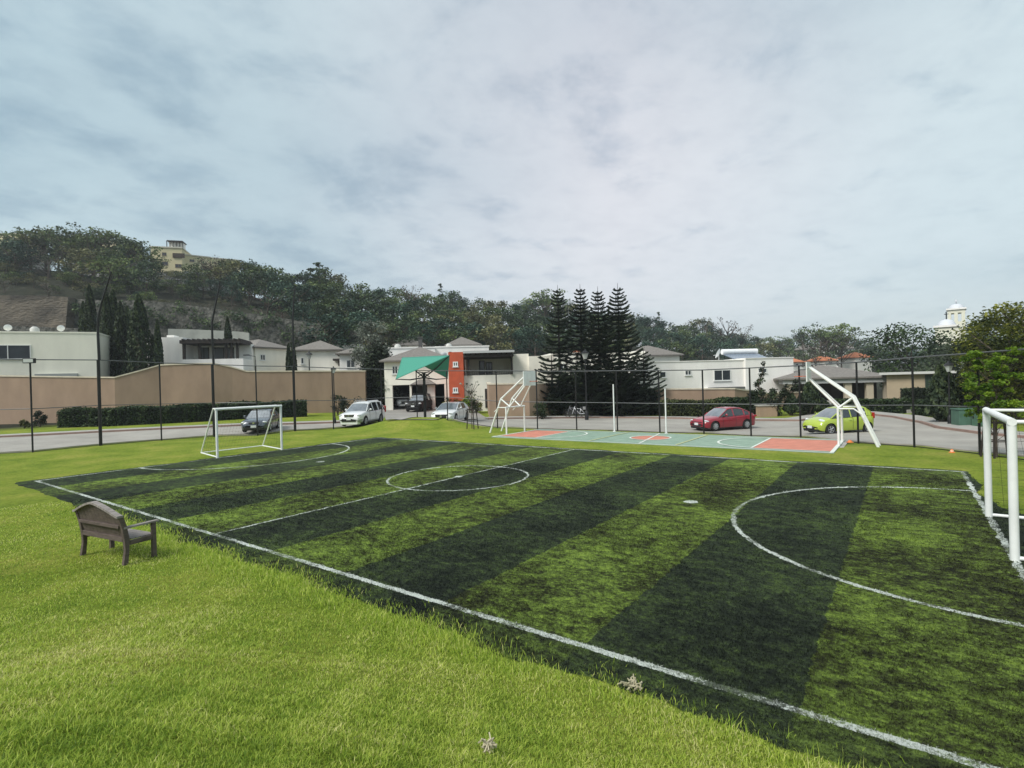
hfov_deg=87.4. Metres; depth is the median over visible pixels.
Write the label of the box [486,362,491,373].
window
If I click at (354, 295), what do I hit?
dense tree
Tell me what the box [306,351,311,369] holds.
street lamp
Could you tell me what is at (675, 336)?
bluish tree
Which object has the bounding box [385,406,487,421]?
driveway
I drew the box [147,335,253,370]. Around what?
terrace house
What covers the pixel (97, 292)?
dense tree
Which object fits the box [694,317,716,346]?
sparse tree
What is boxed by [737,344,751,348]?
dense tree
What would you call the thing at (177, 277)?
dense tree
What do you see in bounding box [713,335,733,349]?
dense tree
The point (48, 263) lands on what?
dry tree
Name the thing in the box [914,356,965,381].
mixed tree
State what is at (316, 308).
dense tree
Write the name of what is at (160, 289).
dense tree
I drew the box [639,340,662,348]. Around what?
bluish tree
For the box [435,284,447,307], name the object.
conifer tree
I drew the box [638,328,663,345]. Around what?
bluish tree
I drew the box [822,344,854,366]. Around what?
distant house
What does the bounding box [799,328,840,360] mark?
sparse tree
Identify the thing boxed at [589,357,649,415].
norfolk pine
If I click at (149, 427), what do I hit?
pavement
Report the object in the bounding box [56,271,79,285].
broad tree
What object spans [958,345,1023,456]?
staked sapling
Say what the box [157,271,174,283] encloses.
broad tree
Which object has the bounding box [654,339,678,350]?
dense tree
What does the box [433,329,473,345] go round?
dense tree
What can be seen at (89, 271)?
bluish tree
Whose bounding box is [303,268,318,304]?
conifer tree
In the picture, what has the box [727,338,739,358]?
bluish tree
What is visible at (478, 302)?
dense tree
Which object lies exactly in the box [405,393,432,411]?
parked car
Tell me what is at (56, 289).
dense tree
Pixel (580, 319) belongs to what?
norfolk pine
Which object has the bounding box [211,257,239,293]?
apartment building
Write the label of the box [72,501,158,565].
garden bench
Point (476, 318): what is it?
dense tree
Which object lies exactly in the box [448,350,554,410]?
modern house
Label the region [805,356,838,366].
distant house
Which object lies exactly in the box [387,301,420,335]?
bluish tree
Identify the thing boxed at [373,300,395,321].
dense tree
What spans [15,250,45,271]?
dry tree
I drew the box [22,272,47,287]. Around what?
broad tree
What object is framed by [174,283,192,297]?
dense tree
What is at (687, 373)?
window
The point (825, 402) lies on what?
cypress tree
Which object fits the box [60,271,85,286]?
dense tree
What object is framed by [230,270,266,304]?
dense tree
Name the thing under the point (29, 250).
bluish tree
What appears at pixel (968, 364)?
yellow green tree
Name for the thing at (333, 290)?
dense tree
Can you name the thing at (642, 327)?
dense tree
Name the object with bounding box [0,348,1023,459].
sports fence
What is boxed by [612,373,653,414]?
shrub
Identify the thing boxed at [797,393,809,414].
cypress tree
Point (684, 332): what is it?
dense tree
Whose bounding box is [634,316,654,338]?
bluish tree
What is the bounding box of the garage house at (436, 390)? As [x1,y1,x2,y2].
[379,337,448,409]
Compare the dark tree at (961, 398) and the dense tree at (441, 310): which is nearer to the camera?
the dark tree at (961, 398)
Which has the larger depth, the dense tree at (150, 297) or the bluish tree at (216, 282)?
the bluish tree at (216, 282)
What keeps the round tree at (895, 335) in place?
on the ground at (40, 464)
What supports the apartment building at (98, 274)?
on the ground at (40, 464)
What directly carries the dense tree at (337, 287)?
on the ground at (40, 464)
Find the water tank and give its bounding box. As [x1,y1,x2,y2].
[30,326,39,330]
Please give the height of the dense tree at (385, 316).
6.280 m
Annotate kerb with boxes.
[0,419,1023,456]
[0,421,339,437]
[488,414,1023,437]
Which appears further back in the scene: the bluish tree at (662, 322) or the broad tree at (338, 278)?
the bluish tree at (662, 322)
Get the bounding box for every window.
[0,345,30,358]
[201,347,208,358]
[214,347,233,358]
[260,354,265,360]
[346,360,354,367]
[391,366,397,374]
[479,361,484,374]
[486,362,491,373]
[659,371,665,377]
[684,371,691,375]
[713,370,731,381]
[925,375,932,387]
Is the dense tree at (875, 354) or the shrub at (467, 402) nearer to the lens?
the shrub at (467, 402)
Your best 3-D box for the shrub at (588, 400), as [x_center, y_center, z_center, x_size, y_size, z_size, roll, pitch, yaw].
[7.086,0.862,50.116,4.262,4.368,4.562,-1,0,33]
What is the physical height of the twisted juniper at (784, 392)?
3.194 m
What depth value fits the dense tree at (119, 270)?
107.02 m
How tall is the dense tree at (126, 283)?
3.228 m
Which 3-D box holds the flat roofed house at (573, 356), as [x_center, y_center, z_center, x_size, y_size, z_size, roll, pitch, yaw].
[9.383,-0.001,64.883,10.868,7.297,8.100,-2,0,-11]
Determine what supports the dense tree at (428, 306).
on the ground at (40, 464)
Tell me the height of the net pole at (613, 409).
2.750 m
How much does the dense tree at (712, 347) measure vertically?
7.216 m
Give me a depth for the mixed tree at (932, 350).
66.28 m
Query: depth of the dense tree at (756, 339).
215.16 m
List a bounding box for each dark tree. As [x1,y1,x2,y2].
[359,340,402,406]
[926,370,992,407]
[958,316,1010,340]
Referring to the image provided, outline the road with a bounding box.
[0,416,1023,454]
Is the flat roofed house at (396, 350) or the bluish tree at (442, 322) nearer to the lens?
the flat roofed house at (396, 350)
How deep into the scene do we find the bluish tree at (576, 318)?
160.95 m
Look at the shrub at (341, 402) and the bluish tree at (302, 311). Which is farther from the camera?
the bluish tree at (302, 311)
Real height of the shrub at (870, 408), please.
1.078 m
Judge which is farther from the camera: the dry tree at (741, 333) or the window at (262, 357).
the dry tree at (741, 333)
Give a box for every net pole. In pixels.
[613,384,615,431]
[664,389,666,432]
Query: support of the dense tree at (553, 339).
on the ground at (40, 464)
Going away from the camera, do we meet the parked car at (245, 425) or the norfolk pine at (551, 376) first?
the parked car at (245, 425)
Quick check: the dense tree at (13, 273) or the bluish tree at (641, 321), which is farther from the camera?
the bluish tree at (641, 321)
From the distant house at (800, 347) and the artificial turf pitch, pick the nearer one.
the artificial turf pitch
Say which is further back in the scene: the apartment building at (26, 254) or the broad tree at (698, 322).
the broad tree at (698, 322)
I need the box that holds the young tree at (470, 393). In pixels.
[459,381,482,412]
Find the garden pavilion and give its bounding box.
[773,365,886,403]
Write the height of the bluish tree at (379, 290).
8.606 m
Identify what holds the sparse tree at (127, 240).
on the ground at (40, 464)
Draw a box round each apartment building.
[0,233,49,268]
[75,241,144,281]
[149,240,191,285]
[185,254,213,290]
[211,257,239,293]
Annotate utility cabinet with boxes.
[950,408,982,426]
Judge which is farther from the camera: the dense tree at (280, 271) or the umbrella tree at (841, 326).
the umbrella tree at (841, 326)
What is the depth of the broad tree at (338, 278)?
133.67 m
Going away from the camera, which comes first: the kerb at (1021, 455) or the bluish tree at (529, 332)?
the kerb at (1021, 455)
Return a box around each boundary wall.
[0,363,367,423]
[486,382,639,416]
[640,388,801,414]
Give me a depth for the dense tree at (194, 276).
119.11 m
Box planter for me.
[754,405,777,416]
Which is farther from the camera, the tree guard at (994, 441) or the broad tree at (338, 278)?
the broad tree at (338, 278)
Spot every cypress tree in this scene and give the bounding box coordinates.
[78,301,84,331]
[81,284,96,331]
[99,292,118,375]
[109,289,117,321]
[109,301,126,376]
[121,294,151,373]
[124,305,129,329]
[125,309,135,370]
[149,334,153,366]
[152,319,163,365]
[224,316,232,338]
[285,343,292,370]
[291,344,297,370]
[782,393,798,415]
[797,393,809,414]
[802,381,823,414]
[815,398,831,411]
[924,361,964,421]
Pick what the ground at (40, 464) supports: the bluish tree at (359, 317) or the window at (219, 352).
the bluish tree at (359, 317)
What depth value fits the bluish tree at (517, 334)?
101.87 m
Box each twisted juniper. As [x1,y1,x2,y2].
[747,390,756,414]
[751,361,777,411]
[764,379,800,415]
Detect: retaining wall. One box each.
[0,295,75,327]
[0,326,77,331]
[74,299,360,347]
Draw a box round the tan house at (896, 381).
[879,371,955,398]
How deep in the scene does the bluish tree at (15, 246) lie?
114.40 m
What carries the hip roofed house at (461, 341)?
on the ground at (40, 464)
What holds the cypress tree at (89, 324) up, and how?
on the ground at (40, 464)
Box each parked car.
[241,409,279,431]
[339,400,385,425]
[394,394,409,407]
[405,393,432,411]
[431,402,468,419]
[690,407,756,430]
[802,406,874,433]
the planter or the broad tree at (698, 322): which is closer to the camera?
the planter
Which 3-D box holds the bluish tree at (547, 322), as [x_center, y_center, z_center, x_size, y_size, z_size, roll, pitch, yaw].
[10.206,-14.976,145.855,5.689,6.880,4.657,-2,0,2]
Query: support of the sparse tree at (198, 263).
on the ground at (40, 464)
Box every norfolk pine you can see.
[534,285,583,413]
[537,354,573,415]
[556,289,611,400]
[559,365,619,415]
[569,286,630,414]
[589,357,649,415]
[592,283,651,401]
[622,351,667,414]
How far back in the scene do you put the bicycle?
45.47 m
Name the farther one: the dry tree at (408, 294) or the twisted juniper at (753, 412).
the dry tree at (408, 294)
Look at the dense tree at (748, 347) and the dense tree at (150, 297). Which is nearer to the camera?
the dense tree at (150, 297)
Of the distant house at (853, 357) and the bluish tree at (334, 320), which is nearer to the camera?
the bluish tree at (334, 320)
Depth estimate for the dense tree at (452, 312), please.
130.12 m
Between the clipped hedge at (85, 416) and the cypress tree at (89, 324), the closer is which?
the clipped hedge at (85, 416)
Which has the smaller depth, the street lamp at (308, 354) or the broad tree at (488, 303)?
the street lamp at (308, 354)
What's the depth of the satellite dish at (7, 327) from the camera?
53.59 m
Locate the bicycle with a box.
[568,407,588,417]
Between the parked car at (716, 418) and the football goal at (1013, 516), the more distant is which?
the parked car at (716, 418)
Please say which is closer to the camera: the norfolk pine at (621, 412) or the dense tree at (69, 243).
the norfolk pine at (621, 412)
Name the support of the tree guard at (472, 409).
on the ground at (40, 464)
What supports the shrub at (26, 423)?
on the ground at (40, 464)
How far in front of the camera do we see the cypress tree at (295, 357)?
64.86 m
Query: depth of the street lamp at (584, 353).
44.44 m
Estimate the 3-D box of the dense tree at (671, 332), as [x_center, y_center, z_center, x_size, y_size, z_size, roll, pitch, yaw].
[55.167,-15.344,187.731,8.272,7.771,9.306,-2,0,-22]
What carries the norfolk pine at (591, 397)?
on the ground at (40, 464)
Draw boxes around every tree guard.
[466,408,478,428]
[980,420,1006,458]
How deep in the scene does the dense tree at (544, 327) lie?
119.02 m
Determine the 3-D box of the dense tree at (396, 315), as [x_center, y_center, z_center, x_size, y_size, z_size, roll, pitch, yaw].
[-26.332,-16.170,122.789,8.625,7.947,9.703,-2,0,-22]
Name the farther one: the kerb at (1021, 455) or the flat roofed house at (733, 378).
the flat roofed house at (733, 378)
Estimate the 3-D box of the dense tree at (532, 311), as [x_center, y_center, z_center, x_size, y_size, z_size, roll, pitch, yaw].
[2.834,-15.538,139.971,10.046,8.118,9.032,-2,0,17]
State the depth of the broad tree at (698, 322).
209.11 m
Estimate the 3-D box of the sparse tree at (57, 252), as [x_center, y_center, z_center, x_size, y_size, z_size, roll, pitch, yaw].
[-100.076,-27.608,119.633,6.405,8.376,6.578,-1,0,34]
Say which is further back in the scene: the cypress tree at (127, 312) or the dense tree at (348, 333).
the dense tree at (348, 333)
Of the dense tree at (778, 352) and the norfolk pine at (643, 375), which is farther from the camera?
the dense tree at (778, 352)
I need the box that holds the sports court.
[492,429,847,453]
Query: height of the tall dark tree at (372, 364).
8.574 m
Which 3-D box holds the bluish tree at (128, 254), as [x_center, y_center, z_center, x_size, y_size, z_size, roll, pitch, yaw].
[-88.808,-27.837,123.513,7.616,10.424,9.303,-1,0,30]
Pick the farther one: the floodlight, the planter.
the planter
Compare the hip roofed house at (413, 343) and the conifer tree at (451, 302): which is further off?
the conifer tree at (451, 302)
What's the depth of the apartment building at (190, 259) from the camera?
143.64 m
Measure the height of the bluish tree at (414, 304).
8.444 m
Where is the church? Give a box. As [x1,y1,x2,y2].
[933,300,966,364]
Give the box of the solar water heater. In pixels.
[721,349,765,359]
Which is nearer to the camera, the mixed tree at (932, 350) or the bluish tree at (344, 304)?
the mixed tree at (932, 350)
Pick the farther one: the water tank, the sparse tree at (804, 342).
the sparse tree at (804, 342)
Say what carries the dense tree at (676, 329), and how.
on the ground at (40, 464)
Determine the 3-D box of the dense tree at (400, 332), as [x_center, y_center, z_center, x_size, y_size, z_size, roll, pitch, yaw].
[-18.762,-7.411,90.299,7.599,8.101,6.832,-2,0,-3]
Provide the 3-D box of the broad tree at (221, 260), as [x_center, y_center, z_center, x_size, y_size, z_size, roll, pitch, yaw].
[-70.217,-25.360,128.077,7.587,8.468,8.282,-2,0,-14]
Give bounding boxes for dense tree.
[0,230,46,258]
[0,270,20,283]
[27,229,80,270]
[48,285,59,291]
[51,233,107,276]
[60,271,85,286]
[77,254,137,289]
[82,287,103,296]
[84,289,101,299]
[87,246,132,283]
[89,237,135,276]
[100,284,125,294]
[111,239,164,281]
[117,277,136,292]
[126,259,163,295]
[126,294,145,300]
[133,291,157,300]
[152,285,165,293]
[158,279,177,293]
[167,270,184,284]
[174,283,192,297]
[179,264,214,287]
[213,258,249,282]
[228,263,275,299]
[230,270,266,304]
[256,275,297,309]
[265,266,296,285]
[280,273,304,296]
[287,279,332,307]
[298,301,332,324]
[300,265,333,284]
[307,296,349,321]
[310,286,341,311]
[319,317,359,346]
[327,280,352,300]
[337,291,365,312]
[342,281,369,298]
[344,299,385,341]
[347,290,386,313]
[369,289,379,301]
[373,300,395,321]
[376,306,394,323]
[378,296,416,320]
[379,316,422,346]
[382,286,412,303]
[404,310,445,342]
[418,301,441,318]
[419,293,449,312]
[431,306,456,325]
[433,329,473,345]
[435,290,462,314]
[446,309,470,326]
[450,322,472,339]
[462,311,488,334]
[463,297,485,313]
[477,305,511,330]
[495,307,523,337]
[505,309,541,328]
[506,319,543,350]
[523,313,546,331]
[532,296,565,323]
[532,323,561,354]
[541,298,574,324]
[543,334,568,351]
[553,329,583,350]
[620,314,636,333]
[623,330,642,345]
[638,326,653,342]
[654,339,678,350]
[658,330,680,343]
[666,324,691,341]
[666,341,699,360]
[676,335,693,352]
[677,329,692,342]
[678,325,699,343]
[689,332,712,352]
[701,339,726,359]
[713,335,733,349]
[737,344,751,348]
[741,345,767,354]
[748,336,761,349]
[769,348,787,356]
[778,344,802,357]
[784,350,801,358]
[795,347,819,364]
[828,346,857,365]
[854,337,880,357]
[865,351,885,365]
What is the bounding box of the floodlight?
[22,358,35,362]
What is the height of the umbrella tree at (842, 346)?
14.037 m
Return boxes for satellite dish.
[3,324,11,330]
[57,325,64,330]
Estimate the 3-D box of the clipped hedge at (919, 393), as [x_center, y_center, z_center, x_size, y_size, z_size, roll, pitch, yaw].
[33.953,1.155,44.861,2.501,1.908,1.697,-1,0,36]
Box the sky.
[0,0,1023,362]
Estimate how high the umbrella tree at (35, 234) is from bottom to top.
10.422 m
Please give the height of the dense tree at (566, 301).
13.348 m
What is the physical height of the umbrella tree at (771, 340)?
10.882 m
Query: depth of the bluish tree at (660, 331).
182.90 m
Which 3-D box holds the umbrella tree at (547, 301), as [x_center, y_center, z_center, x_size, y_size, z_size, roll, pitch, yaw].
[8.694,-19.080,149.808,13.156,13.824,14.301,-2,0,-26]
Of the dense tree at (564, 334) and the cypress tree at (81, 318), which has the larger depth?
the dense tree at (564, 334)
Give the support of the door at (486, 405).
in the modern house at (515, 366)
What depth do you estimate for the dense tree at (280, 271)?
124.37 m
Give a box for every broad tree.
[3,227,69,271]
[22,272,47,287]
[52,245,97,280]
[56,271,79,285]
[68,247,124,286]
[68,279,102,296]
[76,228,117,275]
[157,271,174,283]
[201,259,229,278]
[206,259,252,295]
[317,273,348,297]
[363,321,398,346]
[393,291,426,302]
[421,314,454,341]
[458,309,503,342]
[470,300,497,319]
[473,326,514,349]
[480,314,502,337]
[486,300,509,319]
[495,323,519,343]
[554,304,588,325]
[612,321,637,330]
[612,338,638,349]
[623,312,653,330]
[685,318,715,334]
[747,342,777,356]
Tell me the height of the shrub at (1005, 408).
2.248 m
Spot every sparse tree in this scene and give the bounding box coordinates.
[30,253,63,278]
[46,239,81,270]
[54,259,85,277]
[118,235,144,265]
[194,258,223,290]
[239,286,291,317]
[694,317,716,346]
[791,327,813,364]
[796,336,833,366]
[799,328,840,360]
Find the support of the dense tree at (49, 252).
on the ground at (40, 464)
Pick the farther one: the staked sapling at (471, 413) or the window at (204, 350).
the window at (204, 350)
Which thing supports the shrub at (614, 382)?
on the ground at (40, 464)
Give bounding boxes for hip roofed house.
[251,340,290,370]
[290,341,344,370]
[335,348,363,369]
[392,339,425,346]
[444,337,481,345]
[635,346,683,361]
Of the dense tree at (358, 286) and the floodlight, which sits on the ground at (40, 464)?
the dense tree at (358, 286)
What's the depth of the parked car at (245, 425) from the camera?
36.44 m
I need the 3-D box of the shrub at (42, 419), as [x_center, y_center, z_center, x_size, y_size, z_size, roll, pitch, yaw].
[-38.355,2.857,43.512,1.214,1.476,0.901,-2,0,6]
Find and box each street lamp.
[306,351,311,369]
[332,366,335,422]
[581,349,588,419]
[943,361,953,423]
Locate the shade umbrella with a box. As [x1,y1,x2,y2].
[395,355,449,416]
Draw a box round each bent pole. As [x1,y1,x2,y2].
[97,271,111,359]
[211,281,220,363]
[292,286,295,365]
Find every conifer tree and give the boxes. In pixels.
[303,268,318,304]
[304,262,329,302]
[319,269,335,300]
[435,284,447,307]
[448,293,455,323]
[455,296,465,324]
[691,323,700,352]
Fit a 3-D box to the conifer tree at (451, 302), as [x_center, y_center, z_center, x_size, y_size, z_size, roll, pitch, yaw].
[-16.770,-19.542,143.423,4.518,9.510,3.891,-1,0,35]
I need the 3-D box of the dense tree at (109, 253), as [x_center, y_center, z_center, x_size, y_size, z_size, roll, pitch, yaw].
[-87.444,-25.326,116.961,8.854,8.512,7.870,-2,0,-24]
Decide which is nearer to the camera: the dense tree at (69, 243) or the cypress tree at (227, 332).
the cypress tree at (227, 332)
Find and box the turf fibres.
[70,462,1023,767]
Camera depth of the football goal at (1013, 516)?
8.52 m
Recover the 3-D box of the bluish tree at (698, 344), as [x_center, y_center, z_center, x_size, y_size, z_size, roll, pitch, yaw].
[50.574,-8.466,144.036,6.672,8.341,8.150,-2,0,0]
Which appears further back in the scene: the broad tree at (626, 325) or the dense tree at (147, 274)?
the broad tree at (626, 325)
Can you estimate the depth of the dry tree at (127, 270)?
114.25 m
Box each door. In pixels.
[485,389,487,407]
[818,384,855,399]
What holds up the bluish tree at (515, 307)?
on the ground at (40, 464)
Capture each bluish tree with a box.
[0,237,37,271]
[10,245,41,270]
[79,257,102,282]
[106,242,149,276]
[121,262,148,287]
[205,279,222,297]
[209,278,229,299]
[220,280,244,305]
[226,270,253,302]
[234,258,256,285]
[247,271,281,306]
[261,280,298,317]
[275,283,324,320]
[288,303,316,322]
[293,271,310,284]
[298,312,352,348]
[333,297,361,324]
[334,280,351,299]
[345,310,379,345]
[373,287,397,305]
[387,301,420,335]
[404,298,425,323]
[406,321,436,344]
[419,316,454,346]
[450,297,473,314]
[450,322,488,344]
[499,327,529,353]
[507,303,522,319]
[514,326,550,355]
[522,298,553,320]
[542,317,554,331]
[568,313,588,329]
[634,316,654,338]
[638,315,667,341]
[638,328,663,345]
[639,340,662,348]
[651,327,668,341]
[654,320,678,342]
[661,332,685,351]
[682,335,710,360]
[689,337,714,360]
[698,321,715,339]
[711,328,724,342]
[714,339,736,359]
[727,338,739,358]
[735,336,748,348]
[786,332,812,351]
[838,334,858,349]
[899,350,917,362]
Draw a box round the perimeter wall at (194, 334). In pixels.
[168,329,249,340]
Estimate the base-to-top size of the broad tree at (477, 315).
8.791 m
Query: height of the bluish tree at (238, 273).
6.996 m
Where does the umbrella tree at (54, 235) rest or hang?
on the ground at (40, 464)
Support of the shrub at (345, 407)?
on the ground at (40, 464)
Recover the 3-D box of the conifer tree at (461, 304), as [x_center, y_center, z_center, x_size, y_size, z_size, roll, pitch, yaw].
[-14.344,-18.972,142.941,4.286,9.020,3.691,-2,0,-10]
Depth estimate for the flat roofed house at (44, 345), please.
54.06 m
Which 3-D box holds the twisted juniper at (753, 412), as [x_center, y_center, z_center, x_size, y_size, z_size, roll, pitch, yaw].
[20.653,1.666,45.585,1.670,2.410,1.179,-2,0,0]
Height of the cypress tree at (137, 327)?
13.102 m
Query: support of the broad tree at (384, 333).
on the ground at (40, 464)
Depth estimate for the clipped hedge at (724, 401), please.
45.95 m
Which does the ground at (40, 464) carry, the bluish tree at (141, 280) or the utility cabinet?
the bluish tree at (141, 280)
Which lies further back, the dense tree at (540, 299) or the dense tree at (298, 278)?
the dense tree at (540, 299)
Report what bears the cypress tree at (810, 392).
on the ground at (40, 464)
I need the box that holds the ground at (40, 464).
[0,266,1023,767]
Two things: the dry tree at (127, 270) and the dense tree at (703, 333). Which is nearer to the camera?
the dry tree at (127, 270)
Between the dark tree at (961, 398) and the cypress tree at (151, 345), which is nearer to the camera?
the dark tree at (961, 398)
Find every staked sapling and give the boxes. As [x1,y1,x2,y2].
[464,391,475,424]
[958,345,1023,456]
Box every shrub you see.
[19,419,30,428]
[33,410,47,426]
[330,394,345,415]
[337,396,358,411]
[462,396,474,412]
[470,397,482,411]
[533,402,547,418]
[543,384,566,415]
[554,367,584,414]
[567,372,604,410]
[595,373,636,415]
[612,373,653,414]
[634,387,660,414]
[798,400,817,415]
[863,401,876,410]
[963,392,1017,419]
[994,389,1019,419]
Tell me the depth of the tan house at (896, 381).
49.14 m
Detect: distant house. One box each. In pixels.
[793,358,804,370]
[794,345,819,362]
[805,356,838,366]
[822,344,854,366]
[836,352,871,371]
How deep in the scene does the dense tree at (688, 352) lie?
132.79 m
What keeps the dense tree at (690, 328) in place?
on the ground at (40, 464)
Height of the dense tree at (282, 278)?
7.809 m
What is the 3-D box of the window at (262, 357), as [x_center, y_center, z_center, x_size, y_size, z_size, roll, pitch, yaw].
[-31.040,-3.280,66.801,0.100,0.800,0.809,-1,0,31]
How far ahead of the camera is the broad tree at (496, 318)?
123.09 m
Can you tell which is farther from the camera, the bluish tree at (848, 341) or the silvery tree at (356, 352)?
the bluish tree at (848, 341)
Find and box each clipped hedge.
[56,399,307,427]
[660,398,717,416]
[715,396,761,413]
[832,397,911,413]
[899,386,929,400]
[910,399,931,416]
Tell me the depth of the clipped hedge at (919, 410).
38.64 m
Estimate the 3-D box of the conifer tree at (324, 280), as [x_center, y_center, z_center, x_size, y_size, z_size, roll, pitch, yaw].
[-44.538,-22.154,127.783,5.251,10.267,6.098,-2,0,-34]
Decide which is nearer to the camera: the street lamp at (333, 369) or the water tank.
the street lamp at (333, 369)
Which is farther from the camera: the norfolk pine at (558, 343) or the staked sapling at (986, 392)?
the norfolk pine at (558, 343)
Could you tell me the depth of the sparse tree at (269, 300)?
94.39 m
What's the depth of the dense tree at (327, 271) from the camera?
131.84 m
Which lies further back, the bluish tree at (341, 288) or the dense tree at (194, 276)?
the bluish tree at (341, 288)
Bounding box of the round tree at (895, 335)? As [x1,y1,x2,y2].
[856,322,959,389]
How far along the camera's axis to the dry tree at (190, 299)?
103.46 m
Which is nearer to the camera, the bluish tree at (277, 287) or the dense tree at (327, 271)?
the bluish tree at (277, 287)
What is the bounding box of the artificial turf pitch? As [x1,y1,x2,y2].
[15,437,1023,767]
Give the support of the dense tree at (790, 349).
on the ground at (40, 464)
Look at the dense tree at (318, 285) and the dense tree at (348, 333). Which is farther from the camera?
the dense tree at (318, 285)
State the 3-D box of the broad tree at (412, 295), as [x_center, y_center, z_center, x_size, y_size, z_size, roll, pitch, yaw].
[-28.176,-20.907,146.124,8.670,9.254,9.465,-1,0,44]
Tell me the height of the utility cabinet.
1.250 m
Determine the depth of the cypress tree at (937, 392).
32.68 m
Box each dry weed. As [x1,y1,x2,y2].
[478,732,496,753]
[617,674,641,691]
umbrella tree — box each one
[0,226,61,256]
[11,225,59,259]
[39,228,97,265]
[44,222,135,274]
[133,254,171,274]
[174,271,201,282]
[518,288,567,329]
[762,336,796,356]
[796,322,859,356]
[815,327,867,367]
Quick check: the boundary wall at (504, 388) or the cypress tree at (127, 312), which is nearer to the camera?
the boundary wall at (504, 388)
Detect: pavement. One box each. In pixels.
[0,420,338,435]
[485,411,1023,434]
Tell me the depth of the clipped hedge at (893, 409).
42.12 m
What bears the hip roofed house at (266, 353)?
on the ground at (40, 464)
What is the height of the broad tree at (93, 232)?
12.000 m
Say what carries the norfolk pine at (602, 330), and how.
on the ground at (40, 464)
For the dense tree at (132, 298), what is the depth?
96.01 m
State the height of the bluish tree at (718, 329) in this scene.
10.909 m
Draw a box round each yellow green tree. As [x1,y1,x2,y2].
[945,310,1023,419]
[948,301,1023,419]
[955,337,1021,406]
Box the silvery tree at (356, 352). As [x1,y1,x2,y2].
[349,319,390,365]
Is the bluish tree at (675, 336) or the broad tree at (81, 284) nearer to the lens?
the broad tree at (81, 284)
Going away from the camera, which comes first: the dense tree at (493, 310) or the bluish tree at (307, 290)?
the bluish tree at (307, 290)
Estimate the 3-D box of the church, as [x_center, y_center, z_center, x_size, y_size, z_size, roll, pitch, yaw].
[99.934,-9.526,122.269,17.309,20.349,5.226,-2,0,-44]
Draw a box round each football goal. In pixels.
[201,405,282,457]
[982,407,1023,561]
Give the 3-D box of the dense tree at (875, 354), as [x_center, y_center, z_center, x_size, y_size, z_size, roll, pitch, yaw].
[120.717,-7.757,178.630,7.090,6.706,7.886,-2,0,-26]
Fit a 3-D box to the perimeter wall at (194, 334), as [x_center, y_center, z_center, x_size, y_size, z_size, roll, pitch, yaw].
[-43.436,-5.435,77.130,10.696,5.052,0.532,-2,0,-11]
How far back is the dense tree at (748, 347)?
148.67 m
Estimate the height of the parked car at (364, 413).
1.809 m
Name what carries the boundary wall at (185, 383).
on the ground at (40, 464)
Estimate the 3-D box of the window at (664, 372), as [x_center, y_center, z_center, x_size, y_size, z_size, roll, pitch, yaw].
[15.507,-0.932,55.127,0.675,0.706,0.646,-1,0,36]
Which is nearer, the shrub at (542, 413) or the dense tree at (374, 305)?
the shrub at (542, 413)
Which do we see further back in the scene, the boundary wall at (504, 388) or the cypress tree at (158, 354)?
the cypress tree at (158, 354)
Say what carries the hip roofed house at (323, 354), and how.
on the ground at (40, 464)
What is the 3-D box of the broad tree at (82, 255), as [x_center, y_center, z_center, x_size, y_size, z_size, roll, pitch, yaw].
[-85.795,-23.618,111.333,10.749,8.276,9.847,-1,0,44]
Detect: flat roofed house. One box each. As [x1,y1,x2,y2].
[0,331,113,376]
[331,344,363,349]
[387,347,435,355]
[435,345,488,375]
[541,351,644,382]
[622,357,793,392]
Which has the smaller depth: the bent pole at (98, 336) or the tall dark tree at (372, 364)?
the bent pole at (98, 336)
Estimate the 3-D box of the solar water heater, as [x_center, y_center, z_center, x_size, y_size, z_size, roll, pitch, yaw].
[25.870,-3.348,59.626,4.200,1.250,2.692,-2,0,-7]
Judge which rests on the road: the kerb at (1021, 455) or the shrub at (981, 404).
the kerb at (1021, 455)
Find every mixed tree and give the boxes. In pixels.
[909,338,984,395]
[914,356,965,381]
[915,344,964,374]
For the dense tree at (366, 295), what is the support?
on the ground at (40, 464)
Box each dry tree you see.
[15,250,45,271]
[32,251,65,274]
[110,258,139,285]
[183,293,193,304]
[197,255,237,288]
[398,285,423,315]
[707,317,740,341]
[730,324,752,344]
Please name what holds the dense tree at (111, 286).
on the ground at (40, 464)
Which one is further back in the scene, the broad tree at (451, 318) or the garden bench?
the broad tree at (451, 318)
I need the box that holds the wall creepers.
[70,300,359,348]
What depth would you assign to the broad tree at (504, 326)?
113.43 m
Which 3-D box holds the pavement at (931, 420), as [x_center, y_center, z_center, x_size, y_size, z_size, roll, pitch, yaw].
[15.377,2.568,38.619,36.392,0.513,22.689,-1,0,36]
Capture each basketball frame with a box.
[489,371,535,433]
[794,362,880,446]
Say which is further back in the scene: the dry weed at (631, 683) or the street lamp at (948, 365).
the street lamp at (948, 365)
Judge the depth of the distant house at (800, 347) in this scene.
201.17 m
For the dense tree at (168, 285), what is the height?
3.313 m
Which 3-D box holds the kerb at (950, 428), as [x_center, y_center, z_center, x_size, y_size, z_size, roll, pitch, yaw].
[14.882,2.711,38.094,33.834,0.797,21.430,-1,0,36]
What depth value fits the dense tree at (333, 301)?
102.30 m

